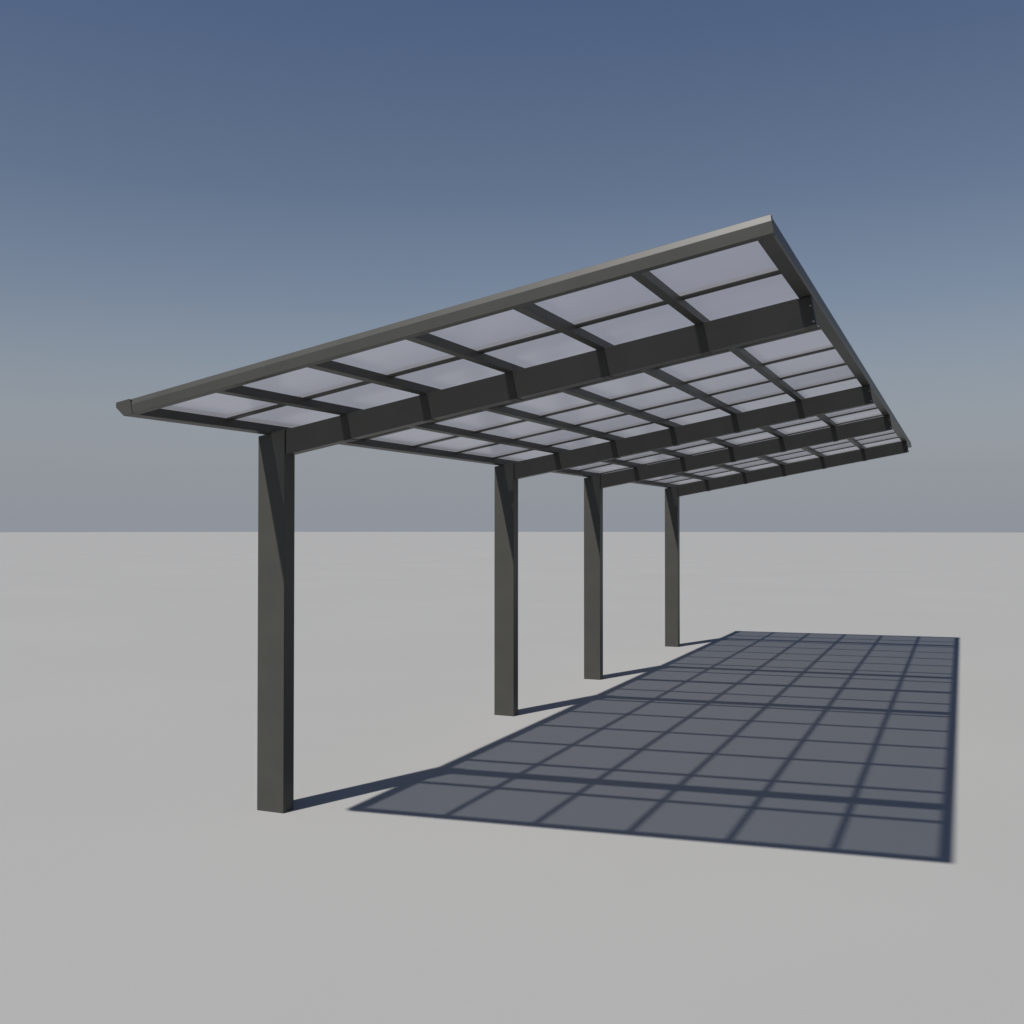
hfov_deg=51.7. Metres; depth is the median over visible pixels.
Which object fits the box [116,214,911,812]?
carport
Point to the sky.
(191, 190)
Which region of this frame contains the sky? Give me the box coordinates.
[0,0,1023,532]
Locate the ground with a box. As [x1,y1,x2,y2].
[0,532,1023,1023]
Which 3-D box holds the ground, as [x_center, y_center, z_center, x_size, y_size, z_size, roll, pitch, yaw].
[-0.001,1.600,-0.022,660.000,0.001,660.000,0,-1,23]

